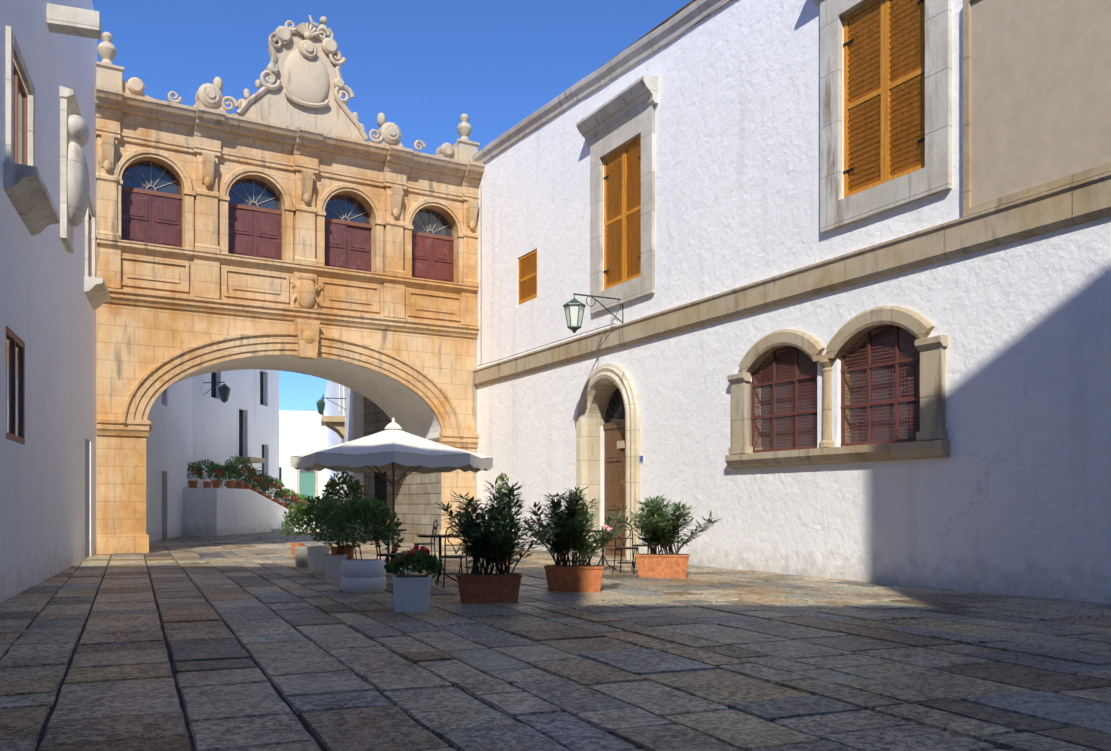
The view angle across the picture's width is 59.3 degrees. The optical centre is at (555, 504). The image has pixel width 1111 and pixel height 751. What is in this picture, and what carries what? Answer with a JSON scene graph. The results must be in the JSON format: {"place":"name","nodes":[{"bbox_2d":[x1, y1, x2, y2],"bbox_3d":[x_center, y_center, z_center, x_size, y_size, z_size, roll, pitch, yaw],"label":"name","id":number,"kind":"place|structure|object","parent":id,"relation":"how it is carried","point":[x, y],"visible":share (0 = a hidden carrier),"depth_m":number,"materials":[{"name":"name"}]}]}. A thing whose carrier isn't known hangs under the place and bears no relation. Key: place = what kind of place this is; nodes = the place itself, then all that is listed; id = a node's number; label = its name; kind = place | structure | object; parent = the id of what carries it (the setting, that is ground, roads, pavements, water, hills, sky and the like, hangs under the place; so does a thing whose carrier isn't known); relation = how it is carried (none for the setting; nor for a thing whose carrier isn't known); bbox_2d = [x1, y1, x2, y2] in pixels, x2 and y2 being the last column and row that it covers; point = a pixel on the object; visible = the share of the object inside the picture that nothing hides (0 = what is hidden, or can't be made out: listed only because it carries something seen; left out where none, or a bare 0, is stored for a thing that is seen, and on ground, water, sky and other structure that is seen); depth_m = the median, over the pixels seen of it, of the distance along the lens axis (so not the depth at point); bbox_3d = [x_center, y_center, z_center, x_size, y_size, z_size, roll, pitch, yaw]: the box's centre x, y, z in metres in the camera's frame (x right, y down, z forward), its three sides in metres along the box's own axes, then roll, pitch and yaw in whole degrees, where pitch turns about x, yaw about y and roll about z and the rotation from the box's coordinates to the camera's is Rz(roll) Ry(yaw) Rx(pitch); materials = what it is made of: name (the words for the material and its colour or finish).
{"place":"outdoors","nodes":[
{"label":"outdoors","id":0,"kind":"place"},
{"bbox_2d":[146,369,363,541],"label":"buildings","id":1,"kind":"structure","parent":0,"point":[221,417],"depth_m":39.61,"materials":[{"name":"white paint"}]},
{"bbox_2d":[187,456,310,510],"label":"plants","id":2,"kind":"object","parent":1,"relation":"on","point":[261,483],"visible":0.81,"depth_m":39.21,"materials":[{"name":"green plant"}]},
{"bbox_2d":[92,0,691,410],"label":"sky","id":3,"kind":"structure","parent":0,"point":[423,65],"materials":[{"name":"blue"}]},
{"bbox_2d":[0,537,1016,750],"bbox_3d":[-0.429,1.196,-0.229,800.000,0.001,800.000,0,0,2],"label":"joint","id":4,"kind":"object","parent":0,"point":[187,724],"depth_m":6.78,"materials":[{"name":"grey"}]},
{"bbox_2d":[0,0,110,603],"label":"building","id":5,"kind":"structure","parent":4,"relation":"on","point":[54,294],"depth_m":15.29,"materials":[{"name":"paint"}]},
{"bbox_2d":[0,532,1110,750],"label":"paving slabs","id":6,"kind":"structure","parent":4,"relation":"on","point":[844,652],"depth_m":7.26,"materials":[{"name":"grey stone"}]},
{"bbox_2d":[95,15,484,554],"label":"arch bridge","id":7,"kind":"structure","parent":6,"relation":"on","point":[288,217],"depth_m":25.42,"materials":[{"name":"stone"}]},
{"bbox_2d":[290,418,492,573],"bbox_3d":[-2.796,-0.149,16.849,3.188,2.690,3.188,0,0,-32],"label":"parasol","id":8,"kind":"object","parent":6,"relation":"on","point":[393,447],"visible":1,"depth_m":15.96,"materials":[{"name":"beige fabric"}]},
{"bbox_2d":[291,543,689,612],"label":"plant pots","id":9,"kind":"object","parent":6,"relation":"on","point":[411,593],"visible":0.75,"depth_m":13.04,"materials":[{"name":"ceramic"}]},
{"bbox_2d":[281,471,724,576],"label":"potted shrubs","id":10,"kind":"object","parent":9,"relation":"on","point":[497,544],"visible":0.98,"depth_m":13.07,"materials":[{"name":"green plant"}]},
{"bbox_2d":[337,519,654,587],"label":"tables and chairs","id":11,"kind":"object","parent":6,"relation":"on","point":[388,554],"visible":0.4,"depth_m":15.56,"materials":[{"name":"black metal"}]},
{"bbox_2d":[472,0,1110,603],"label":"building","id":12,"kind":"structure","parent":4,"relation":"on","point":[818,288],"depth_m":15.58,"materials":[{"name":"white paint"}]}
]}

